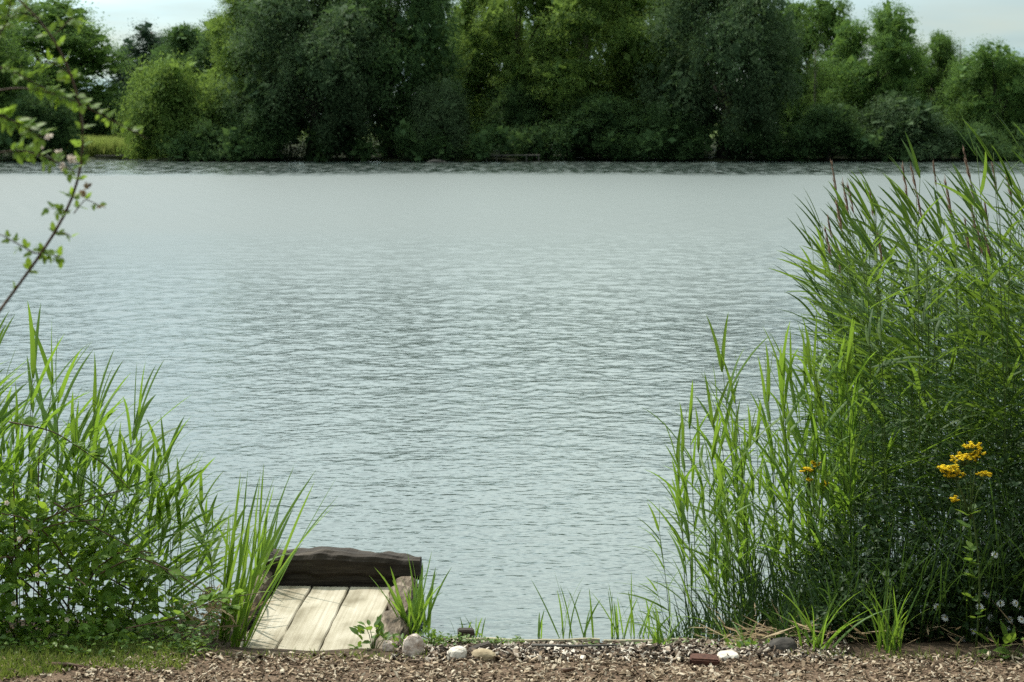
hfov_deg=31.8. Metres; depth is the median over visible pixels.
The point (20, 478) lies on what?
reed
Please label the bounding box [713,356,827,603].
reed
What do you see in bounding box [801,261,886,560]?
reed
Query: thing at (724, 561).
reed
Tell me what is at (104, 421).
reed
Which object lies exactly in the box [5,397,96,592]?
reed
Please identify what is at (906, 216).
reed
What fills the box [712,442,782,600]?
reed
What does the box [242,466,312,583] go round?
iris tuft
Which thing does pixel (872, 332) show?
reed
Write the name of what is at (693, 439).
reed
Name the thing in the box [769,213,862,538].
reed
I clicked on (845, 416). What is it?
reed
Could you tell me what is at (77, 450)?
reed
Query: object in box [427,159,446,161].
floating log
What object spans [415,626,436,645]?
leafy weed
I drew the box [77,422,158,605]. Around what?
reed
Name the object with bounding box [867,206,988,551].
reed
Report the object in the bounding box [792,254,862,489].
reed
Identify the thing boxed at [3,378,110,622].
reed
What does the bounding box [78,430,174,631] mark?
reed
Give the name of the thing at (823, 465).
reed
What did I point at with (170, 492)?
reed
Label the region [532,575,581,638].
grass tuft
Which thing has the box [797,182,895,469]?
reed
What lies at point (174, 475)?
reed
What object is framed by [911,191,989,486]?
reed
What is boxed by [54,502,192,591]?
bramble cane
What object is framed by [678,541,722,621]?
reed
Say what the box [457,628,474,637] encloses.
wood block
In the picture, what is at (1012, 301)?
reed
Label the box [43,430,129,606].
reed
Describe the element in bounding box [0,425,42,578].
reed
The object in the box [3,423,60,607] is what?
reed
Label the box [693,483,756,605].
reed
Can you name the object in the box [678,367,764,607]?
reed
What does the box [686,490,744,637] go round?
reed
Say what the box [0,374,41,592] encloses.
reed
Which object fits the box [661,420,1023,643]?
weeds
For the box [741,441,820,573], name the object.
reed
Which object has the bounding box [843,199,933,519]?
reed
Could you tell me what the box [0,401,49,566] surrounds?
reed
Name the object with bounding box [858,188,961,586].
reed
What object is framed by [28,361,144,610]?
reed
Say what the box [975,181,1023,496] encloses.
reed
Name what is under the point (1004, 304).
reed
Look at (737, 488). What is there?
reed
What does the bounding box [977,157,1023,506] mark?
reed
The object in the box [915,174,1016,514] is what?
reed
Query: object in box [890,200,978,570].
reed
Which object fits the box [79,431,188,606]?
reed
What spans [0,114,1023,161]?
undergrowth
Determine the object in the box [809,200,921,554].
reed
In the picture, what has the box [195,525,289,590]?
reed
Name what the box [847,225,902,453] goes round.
reed
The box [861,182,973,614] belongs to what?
reed
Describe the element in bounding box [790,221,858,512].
reed
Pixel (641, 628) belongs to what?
grass tuft
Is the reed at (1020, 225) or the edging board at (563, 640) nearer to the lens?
the edging board at (563, 640)
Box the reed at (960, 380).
[895,236,1013,577]
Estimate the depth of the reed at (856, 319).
10.65 m
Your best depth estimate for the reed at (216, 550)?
9.65 m
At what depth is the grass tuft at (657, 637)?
8.63 m
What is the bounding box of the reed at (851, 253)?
[817,238,889,540]
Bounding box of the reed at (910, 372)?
[867,190,983,534]
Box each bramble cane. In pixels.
[9,416,147,502]
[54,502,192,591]
[98,543,245,613]
[125,585,261,628]
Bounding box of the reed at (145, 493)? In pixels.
[125,430,182,611]
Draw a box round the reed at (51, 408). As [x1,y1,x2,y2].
[13,394,71,559]
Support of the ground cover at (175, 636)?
on the ground at (924, 647)
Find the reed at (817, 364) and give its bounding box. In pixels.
[777,228,894,543]
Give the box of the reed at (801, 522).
[761,456,827,575]
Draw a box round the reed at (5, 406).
[0,349,52,535]
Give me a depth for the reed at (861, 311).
9.97 m
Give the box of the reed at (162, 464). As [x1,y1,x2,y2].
[107,428,202,612]
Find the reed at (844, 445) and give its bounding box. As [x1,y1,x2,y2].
[795,386,884,548]
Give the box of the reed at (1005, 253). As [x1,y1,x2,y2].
[951,176,1023,521]
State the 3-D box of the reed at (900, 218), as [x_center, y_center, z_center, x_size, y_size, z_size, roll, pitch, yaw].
[2.050,0.460,9.302,0.658,3.082,0.518,4,8,31]
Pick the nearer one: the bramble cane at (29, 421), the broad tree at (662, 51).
the bramble cane at (29, 421)
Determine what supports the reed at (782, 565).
on the ground at (924, 647)
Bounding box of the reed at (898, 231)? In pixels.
[858,220,951,551]
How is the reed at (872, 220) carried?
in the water
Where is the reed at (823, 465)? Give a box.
[778,356,849,563]
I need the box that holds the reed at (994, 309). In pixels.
[928,119,1023,568]
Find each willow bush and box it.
[108,50,206,159]
[169,64,252,158]
[396,75,475,160]
[850,89,968,160]
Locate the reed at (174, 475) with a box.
[78,417,205,597]
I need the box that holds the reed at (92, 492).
[17,457,169,600]
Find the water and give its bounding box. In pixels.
[0,159,1023,642]
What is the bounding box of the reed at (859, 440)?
[792,323,894,573]
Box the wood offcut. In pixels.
[468,641,491,649]
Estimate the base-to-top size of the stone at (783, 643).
0.090 m
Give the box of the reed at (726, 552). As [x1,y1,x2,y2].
[692,498,765,635]
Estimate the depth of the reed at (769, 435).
9.74 m
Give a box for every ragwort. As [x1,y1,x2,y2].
[799,460,828,575]
[937,441,991,646]
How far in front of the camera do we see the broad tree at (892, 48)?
153.21 m
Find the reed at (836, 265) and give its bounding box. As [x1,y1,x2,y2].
[792,244,859,543]
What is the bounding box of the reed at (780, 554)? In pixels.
[756,528,804,614]
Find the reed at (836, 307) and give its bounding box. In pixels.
[790,231,875,484]
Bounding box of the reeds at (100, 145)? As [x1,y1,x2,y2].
[51,134,163,158]
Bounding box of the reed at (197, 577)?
[144,525,239,611]
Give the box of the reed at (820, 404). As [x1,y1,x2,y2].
[774,364,880,576]
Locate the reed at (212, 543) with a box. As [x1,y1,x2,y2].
[138,493,241,626]
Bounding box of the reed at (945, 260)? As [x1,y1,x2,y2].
[903,172,1007,540]
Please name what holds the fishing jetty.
on the ground at (924, 647)
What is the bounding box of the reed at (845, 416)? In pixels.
[796,339,879,539]
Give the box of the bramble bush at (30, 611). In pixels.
[0,448,200,645]
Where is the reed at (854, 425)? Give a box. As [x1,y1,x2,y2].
[797,343,885,544]
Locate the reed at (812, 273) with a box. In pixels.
[777,196,879,542]
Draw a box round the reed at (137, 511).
[90,457,179,603]
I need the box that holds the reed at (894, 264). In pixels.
[857,247,945,572]
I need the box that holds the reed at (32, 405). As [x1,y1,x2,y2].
[27,357,99,576]
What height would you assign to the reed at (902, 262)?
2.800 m
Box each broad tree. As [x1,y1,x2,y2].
[0,0,59,138]
[0,0,140,128]
[448,0,577,135]
[512,0,676,135]
[598,0,704,154]
[764,0,867,140]
[813,0,936,156]
[908,29,958,126]
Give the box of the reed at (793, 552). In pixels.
[766,514,824,591]
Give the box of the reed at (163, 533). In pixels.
[140,464,208,617]
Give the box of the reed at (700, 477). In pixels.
[663,407,720,618]
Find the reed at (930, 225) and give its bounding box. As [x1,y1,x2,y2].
[893,214,990,535]
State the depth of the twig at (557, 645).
8.55 m
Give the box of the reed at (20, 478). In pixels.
[0,313,56,620]
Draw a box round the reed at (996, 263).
[938,204,1021,525]
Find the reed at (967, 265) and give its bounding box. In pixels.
[913,243,1021,548]
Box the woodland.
[6,0,1023,151]
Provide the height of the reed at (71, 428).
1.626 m
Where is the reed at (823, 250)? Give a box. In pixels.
[777,187,878,482]
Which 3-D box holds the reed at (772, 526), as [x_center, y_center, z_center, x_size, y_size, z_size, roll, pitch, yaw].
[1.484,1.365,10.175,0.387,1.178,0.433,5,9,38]
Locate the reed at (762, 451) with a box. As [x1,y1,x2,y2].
[707,398,784,591]
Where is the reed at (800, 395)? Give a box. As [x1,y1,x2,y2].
[758,331,832,569]
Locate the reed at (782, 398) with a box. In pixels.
[747,348,832,604]
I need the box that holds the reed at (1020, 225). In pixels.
[983,196,1023,492]
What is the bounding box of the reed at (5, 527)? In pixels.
[0,368,22,532]
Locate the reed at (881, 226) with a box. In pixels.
[831,178,909,488]
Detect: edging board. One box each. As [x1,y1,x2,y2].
[449,637,599,643]
[603,638,716,642]
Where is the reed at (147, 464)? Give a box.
[138,453,198,616]
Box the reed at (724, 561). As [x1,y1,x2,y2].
[694,520,758,621]
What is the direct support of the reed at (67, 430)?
on the ground at (924, 647)
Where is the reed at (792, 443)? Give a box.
[761,377,829,554]
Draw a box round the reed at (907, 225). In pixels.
[877,193,941,557]
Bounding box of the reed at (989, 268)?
[942,209,1016,508]
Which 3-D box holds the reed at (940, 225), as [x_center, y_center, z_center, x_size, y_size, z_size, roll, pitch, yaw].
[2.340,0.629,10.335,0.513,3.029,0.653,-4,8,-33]
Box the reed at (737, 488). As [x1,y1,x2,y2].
[684,401,776,589]
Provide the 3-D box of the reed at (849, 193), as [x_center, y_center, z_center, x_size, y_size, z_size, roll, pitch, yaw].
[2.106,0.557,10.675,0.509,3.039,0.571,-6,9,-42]
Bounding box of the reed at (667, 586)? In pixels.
[613,499,688,633]
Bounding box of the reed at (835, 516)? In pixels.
[801,486,867,564]
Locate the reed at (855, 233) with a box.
[801,179,897,427]
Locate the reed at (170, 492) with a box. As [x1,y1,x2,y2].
[98,444,245,617]
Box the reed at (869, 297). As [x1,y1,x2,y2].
[814,213,890,516]
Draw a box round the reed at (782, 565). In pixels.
[757,536,796,610]
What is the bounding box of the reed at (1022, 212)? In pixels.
[969,190,1023,483]
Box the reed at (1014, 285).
[959,229,1023,521]
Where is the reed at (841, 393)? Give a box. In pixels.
[795,333,885,556]
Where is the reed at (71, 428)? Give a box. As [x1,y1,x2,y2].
[25,392,118,613]
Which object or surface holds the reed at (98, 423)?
on the ground at (924, 647)
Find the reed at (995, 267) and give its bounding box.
[937,240,1016,540]
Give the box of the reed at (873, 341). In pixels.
[825,251,904,541]
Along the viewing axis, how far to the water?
23.74 m
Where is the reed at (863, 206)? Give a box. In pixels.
[811,178,912,543]
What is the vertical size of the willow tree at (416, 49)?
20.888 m
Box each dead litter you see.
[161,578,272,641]
[691,598,1023,649]
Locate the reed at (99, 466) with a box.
[26,421,174,601]
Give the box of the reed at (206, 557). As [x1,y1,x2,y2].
[185,497,246,605]
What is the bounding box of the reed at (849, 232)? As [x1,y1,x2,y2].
[802,204,893,496]
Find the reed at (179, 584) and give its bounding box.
[131,538,222,619]
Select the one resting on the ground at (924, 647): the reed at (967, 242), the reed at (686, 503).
the reed at (967, 242)
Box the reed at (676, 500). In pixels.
[648,477,731,626]
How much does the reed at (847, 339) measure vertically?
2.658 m
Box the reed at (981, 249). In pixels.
[949,229,1023,603]
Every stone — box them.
[382,640,394,650]
[402,633,423,658]
[448,646,466,660]
[472,649,496,660]
[717,650,738,660]
[769,637,796,649]
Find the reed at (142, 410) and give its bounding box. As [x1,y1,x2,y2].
[75,361,192,582]
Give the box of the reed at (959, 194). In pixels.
[932,109,1023,526]
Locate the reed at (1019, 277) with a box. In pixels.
[981,122,1023,452]
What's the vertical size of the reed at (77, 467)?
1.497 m
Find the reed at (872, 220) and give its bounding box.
[830,210,899,489]
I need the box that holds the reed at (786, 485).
[750,415,807,578]
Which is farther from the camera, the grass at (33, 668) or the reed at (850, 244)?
the reed at (850, 244)
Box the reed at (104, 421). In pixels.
[59,398,147,587]
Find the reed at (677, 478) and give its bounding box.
[634,421,718,631]
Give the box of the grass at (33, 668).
[0,637,1019,679]
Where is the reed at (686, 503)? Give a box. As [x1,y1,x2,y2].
[647,405,721,637]
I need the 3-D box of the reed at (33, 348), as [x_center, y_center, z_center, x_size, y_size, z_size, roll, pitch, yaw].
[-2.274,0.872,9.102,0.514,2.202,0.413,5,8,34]
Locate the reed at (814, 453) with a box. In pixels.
[775,324,866,561]
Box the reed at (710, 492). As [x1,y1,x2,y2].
[666,439,740,606]
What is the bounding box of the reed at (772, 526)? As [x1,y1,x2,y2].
[752,500,792,598]
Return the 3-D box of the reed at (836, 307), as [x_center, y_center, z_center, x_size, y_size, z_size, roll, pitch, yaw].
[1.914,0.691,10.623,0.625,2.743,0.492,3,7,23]
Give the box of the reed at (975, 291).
[963,235,1023,520]
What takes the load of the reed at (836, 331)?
on the ground at (924, 647)
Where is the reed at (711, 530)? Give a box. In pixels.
[694,443,769,611]
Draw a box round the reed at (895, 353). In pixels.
[848,191,922,504]
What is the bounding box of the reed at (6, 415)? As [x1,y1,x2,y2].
[0,358,43,526]
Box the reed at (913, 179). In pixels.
[889,163,973,469]
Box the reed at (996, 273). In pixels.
[909,180,1017,569]
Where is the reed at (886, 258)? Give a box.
[836,241,927,514]
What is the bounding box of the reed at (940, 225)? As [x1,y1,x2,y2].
[886,185,952,540]
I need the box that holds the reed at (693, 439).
[639,380,717,620]
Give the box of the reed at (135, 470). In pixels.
[49,365,189,605]
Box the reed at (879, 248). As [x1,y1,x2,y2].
[835,232,925,557]
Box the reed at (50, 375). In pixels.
[0,319,91,624]
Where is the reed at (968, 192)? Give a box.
[916,163,992,484]
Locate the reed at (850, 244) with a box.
[820,238,910,515]
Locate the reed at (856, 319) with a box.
[827,170,929,493]
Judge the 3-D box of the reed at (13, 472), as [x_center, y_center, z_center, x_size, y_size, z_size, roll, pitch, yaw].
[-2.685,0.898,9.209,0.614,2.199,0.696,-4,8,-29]
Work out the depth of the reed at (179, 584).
9.77 m
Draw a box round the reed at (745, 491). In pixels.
[674,315,771,611]
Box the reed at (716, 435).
[666,411,742,638]
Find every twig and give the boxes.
[51,662,87,667]
[532,644,619,646]
[561,667,574,672]
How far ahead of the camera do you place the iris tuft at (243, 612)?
8.82 m
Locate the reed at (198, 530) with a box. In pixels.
[160,469,249,629]
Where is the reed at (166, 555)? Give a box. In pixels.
[113,498,200,624]
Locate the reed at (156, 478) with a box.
[103,418,213,625]
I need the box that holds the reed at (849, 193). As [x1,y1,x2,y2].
[817,182,917,485]
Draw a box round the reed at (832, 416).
[776,315,876,571]
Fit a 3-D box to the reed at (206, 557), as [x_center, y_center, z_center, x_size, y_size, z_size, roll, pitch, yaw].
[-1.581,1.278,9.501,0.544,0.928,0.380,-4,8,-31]
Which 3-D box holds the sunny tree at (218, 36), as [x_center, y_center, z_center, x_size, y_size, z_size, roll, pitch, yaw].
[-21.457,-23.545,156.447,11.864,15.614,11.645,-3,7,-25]
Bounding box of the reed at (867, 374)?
[824,221,945,558]
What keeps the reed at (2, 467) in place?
on the ground at (924, 647)
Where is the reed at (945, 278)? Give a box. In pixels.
[916,230,998,490]
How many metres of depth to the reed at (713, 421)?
9.61 m
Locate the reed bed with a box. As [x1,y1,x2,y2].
[787,207,1023,583]
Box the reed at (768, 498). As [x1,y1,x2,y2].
[753,467,799,587]
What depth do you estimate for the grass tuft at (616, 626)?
9.75 m
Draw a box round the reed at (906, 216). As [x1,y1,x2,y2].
[846,183,949,578]
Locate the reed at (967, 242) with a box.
[922,218,1012,534]
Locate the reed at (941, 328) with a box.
[911,235,985,517]
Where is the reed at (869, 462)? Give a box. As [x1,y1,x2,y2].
[856,445,895,549]
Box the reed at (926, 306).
[857,211,956,577]
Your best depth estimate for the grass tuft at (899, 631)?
8.51 m
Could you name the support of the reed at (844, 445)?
on the ground at (924, 647)
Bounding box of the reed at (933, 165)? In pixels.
[892,159,981,493]
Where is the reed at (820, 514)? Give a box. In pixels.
[775,470,841,583]
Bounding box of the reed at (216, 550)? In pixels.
[186,506,247,617]
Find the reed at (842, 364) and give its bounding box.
[803,245,889,518]
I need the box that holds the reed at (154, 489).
[77,438,232,600]
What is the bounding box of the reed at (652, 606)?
[624,575,677,637]
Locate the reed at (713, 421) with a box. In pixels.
[704,372,776,635]
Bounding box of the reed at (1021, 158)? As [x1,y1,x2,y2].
[981,149,1023,474]
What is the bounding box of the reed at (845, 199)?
[819,178,904,560]
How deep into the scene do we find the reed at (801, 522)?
10.06 m
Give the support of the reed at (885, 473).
on the ground at (924, 647)
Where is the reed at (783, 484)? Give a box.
[754,431,809,575]
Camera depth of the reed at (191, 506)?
9.36 m
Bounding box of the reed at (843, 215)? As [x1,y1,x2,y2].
[794,194,882,484]
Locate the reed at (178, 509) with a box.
[107,452,259,623]
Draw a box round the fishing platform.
[486,155,539,161]
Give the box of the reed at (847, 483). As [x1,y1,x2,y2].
[821,463,894,578]
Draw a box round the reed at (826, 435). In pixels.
[789,401,871,559]
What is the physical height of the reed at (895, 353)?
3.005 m
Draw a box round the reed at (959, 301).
[921,181,998,481]
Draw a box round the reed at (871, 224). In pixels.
[827,208,903,568]
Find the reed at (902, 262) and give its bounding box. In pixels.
[885,220,942,526]
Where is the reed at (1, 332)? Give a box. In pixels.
[0,323,28,537]
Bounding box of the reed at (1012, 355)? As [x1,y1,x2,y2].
[977,163,1023,514]
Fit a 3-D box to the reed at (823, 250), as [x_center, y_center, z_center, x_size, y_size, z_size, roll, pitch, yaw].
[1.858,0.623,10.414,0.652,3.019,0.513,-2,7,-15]
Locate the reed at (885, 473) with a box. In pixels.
[859,459,898,579]
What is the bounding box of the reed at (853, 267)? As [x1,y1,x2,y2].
[816,216,876,535]
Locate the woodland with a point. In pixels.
(102, 129)
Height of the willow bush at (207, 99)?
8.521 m
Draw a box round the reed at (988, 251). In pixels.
[956,227,1023,544]
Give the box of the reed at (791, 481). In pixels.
[753,401,818,576]
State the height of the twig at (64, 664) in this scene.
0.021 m
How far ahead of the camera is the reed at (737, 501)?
9.57 m
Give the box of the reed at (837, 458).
[783,380,840,547]
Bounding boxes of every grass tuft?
[466,617,485,636]
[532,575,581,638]
[537,611,543,637]
[570,590,600,637]
[595,587,637,637]
[619,575,658,637]
[636,603,694,647]
[711,614,758,645]
[773,587,892,652]
[853,565,936,653]
[956,562,992,641]
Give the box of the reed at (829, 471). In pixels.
[795,455,868,555]
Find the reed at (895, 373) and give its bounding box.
[864,222,961,535]
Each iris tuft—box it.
[218,470,337,647]
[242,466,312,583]
[371,552,451,634]
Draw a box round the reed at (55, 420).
[14,333,113,628]
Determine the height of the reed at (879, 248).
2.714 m
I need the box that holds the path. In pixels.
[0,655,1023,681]
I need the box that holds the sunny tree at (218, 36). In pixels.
[196,0,308,142]
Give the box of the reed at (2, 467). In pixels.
[0,412,84,567]
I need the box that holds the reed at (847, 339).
[806,246,906,556]
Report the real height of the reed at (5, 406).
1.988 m
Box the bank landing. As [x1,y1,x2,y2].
[95,155,127,159]
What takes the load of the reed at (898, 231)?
on the ground at (924, 647)
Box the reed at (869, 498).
[857,471,904,542]
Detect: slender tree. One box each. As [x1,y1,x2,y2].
[439,0,493,141]
[866,0,894,80]
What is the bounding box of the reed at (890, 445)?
[857,426,925,558]
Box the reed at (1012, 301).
[1001,241,1023,506]
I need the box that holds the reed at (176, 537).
[143,458,225,611]
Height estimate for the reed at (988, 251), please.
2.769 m
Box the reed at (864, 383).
[814,228,930,599]
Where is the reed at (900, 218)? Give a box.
[854,130,961,558]
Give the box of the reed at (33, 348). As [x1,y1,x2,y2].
[24,300,88,624]
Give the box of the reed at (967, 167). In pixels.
[940,147,1020,429]
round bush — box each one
[0,83,89,160]
[215,95,306,161]
[477,80,551,157]
[550,91,656,158]
[633,97,707,159]
[784,99,862,159]
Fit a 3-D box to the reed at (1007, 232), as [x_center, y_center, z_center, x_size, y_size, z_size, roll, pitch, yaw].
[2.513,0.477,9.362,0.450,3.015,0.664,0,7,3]
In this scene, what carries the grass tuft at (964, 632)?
on the ground at (924, 647)
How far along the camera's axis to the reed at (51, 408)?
9.54 m
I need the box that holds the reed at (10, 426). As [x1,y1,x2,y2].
[0,371,32,520]
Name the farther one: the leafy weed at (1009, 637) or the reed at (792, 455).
the reed at (792, 455)
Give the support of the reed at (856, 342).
on the ground at (924, 647)
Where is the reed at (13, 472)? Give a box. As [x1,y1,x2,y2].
[0,310,42,540]
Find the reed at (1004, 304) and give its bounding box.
[959,203,1018,575]
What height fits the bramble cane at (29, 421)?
0.421 m
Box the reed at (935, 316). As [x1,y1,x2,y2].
[885,214,980,510]
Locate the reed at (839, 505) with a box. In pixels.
[811,429,846,557]
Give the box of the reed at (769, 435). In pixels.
[728,345,804,605]
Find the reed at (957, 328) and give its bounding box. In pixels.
[906,233,1012,456]
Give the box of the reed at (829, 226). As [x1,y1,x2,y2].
[803,216,899,507]
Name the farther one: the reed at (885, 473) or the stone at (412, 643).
the reed at (885, 473)
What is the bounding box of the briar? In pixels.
[0,0,147,311]
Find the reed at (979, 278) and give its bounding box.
[936,175,997,442]
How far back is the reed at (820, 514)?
9.11 m
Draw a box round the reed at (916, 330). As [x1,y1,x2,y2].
[884,162,939,493]
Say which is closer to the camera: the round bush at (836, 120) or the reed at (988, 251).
the reed at (988, 251)
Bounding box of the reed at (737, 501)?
[701,421,770,607]
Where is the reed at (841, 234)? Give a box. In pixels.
[798,204,897,534]
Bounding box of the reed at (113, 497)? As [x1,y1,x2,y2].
[96,447,158,609]
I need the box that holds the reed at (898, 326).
[858,174,975,504]
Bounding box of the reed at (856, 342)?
[803,225,884,528]
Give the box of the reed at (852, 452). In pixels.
[806,427,872,559]
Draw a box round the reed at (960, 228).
[922,219,986,519]
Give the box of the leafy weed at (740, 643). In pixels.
[728,638,769,647]
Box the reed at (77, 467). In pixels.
[8,412,155,621]
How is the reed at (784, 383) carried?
on the ground at (924, 647)
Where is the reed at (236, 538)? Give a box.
[179,505,265,603]
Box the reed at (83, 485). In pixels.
[56,370,154,611]
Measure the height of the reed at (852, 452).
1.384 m
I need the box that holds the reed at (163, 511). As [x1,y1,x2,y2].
[109,446,198,612]
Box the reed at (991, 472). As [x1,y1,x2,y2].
[938,204,1023,593]
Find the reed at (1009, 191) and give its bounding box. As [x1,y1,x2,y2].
[984,176,1022,371]
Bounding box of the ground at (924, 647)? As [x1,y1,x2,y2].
[0,123,1023,660]
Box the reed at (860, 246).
[826,208,901,518]
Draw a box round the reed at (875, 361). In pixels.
[820,219,933,515]
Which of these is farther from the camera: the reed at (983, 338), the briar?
the reed at (983, 338)
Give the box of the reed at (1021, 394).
[967,219,1023,554]
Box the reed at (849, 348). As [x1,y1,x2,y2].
[788,318,878,558]
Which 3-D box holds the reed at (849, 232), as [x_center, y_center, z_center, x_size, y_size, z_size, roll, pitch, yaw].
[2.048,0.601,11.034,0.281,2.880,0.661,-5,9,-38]
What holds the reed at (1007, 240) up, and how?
on the ground at (924, 647)
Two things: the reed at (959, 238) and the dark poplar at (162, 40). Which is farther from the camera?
the dark poplar at (162, 40)
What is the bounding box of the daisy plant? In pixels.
[933,551,1023,643]
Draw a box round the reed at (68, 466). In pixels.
[33,425,109,599]
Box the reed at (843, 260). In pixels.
[794,239,898,572]
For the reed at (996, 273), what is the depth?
9.12 m
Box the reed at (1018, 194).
[955,161,1022,501]
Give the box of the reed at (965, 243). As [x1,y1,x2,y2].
[931,227,996,483]
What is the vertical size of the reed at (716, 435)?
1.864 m
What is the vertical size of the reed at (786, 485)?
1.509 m
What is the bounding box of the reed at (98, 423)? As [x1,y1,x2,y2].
[3,348,189,609]
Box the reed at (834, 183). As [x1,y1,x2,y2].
[788,159,874,535]
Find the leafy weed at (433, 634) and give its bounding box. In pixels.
[420,628,449,646]
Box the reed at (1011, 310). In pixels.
[962,118,1023,475]
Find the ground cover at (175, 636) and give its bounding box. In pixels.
[0,594,859,658]
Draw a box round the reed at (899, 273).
[854,213,945,550]
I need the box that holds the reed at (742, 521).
[715,503,777,614]
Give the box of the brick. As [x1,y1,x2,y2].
[690,653,719,665]
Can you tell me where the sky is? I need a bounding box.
[1,0,1023,108]
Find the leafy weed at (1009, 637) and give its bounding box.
[972,620,1023,658]
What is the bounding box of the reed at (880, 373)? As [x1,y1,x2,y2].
[807,196,909,566]
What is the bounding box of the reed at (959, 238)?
[911,213,1004,526]
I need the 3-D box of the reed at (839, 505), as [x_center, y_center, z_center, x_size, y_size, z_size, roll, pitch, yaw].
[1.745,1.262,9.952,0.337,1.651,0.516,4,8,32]
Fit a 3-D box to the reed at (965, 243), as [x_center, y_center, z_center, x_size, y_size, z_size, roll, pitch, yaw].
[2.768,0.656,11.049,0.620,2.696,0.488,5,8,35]
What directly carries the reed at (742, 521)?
on the ground at (924, 647)
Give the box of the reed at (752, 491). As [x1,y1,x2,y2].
[717,407,787,627]
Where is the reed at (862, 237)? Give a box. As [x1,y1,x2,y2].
[822,220,901,544]
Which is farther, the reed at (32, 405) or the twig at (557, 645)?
the reed at (32, 405)
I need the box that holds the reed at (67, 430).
[26,386,115,588]
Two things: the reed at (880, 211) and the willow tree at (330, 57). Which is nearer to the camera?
the reed at (880, 211)
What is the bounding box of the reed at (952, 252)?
[912,168,1021,601]
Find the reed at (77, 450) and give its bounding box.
[13,401,130,621]
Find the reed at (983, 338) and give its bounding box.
[913,246,1011,515]
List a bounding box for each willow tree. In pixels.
[214,0,408,159]
[311,0,478,157]
[631,0,821,160]
[929,33,1023,156]
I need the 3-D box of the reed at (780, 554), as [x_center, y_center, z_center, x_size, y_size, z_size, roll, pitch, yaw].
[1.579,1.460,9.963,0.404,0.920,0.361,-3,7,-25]
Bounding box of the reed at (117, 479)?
[83,447,149,586]
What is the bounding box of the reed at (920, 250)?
[875,222,956,538]
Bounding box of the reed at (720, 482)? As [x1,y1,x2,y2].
[687,461,778,632]
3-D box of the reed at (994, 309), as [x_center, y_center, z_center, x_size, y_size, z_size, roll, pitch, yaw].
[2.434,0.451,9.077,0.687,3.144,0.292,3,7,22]
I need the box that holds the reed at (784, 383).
[731,323,828,599]
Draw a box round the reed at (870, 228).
[806,169,900,538]
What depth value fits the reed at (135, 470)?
9.53 m
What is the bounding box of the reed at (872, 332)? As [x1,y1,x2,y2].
[816,279,907,574]
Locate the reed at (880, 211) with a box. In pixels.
[843,179,899,430]
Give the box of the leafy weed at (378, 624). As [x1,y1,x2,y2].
[349,614,398,648]
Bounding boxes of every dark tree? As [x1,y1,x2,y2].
[142,22,211,75]
[184,9,230,78]
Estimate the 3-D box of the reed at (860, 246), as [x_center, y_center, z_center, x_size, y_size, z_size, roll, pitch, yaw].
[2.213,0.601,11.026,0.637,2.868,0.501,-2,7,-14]
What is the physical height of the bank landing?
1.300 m
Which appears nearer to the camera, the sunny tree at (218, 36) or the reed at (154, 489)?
the reed at (154, 489)
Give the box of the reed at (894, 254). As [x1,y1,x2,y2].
[859,196,922,476]
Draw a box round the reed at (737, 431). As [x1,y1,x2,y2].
[678,353,769,584]
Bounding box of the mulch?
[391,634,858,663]
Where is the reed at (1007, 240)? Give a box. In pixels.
[982,165,1023,475]
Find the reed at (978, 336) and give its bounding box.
[948,208,1003,526]
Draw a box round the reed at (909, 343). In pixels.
[854,156,985,520]
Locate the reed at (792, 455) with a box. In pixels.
[754,327,835,553]
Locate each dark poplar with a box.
[96,35,138,107]
[113,18,169,102]
[141,25,179,68]
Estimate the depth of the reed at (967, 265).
10.04 m
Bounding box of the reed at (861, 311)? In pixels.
[811,190,925,570]
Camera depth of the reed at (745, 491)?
9.30 m
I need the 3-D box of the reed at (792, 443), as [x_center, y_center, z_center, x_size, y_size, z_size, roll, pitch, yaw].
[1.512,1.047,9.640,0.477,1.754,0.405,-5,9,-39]
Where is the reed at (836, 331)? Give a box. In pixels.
[790,262,872,543]
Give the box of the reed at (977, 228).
[922,200,1001,544]
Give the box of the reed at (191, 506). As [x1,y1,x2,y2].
[159,454,224,605]
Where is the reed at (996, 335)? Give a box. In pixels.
[944,144,1023,537]
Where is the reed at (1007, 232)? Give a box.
[958,142,1023,531]
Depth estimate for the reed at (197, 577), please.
9.86 m
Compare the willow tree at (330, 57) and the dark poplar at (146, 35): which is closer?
the willow tree at (330, 57)
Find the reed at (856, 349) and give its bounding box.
[803,195,928,575]
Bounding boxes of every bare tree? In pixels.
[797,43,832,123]
[941,37,966,122]
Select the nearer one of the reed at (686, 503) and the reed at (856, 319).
the reed at (686, 503)
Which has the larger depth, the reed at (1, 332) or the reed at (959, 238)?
the reed at (959, 238)
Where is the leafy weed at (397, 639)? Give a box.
[389,631,419,647]
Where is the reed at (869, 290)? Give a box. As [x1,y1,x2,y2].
[818,216,902,482]
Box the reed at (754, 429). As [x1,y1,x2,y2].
[704,410,767,582]
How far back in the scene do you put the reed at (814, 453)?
9.48 m
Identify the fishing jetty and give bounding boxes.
[206,546,421,650]
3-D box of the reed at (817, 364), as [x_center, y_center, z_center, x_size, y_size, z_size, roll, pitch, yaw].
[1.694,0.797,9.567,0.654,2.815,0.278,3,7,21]
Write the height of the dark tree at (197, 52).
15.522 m
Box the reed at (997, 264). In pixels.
[958,162,1010,430]

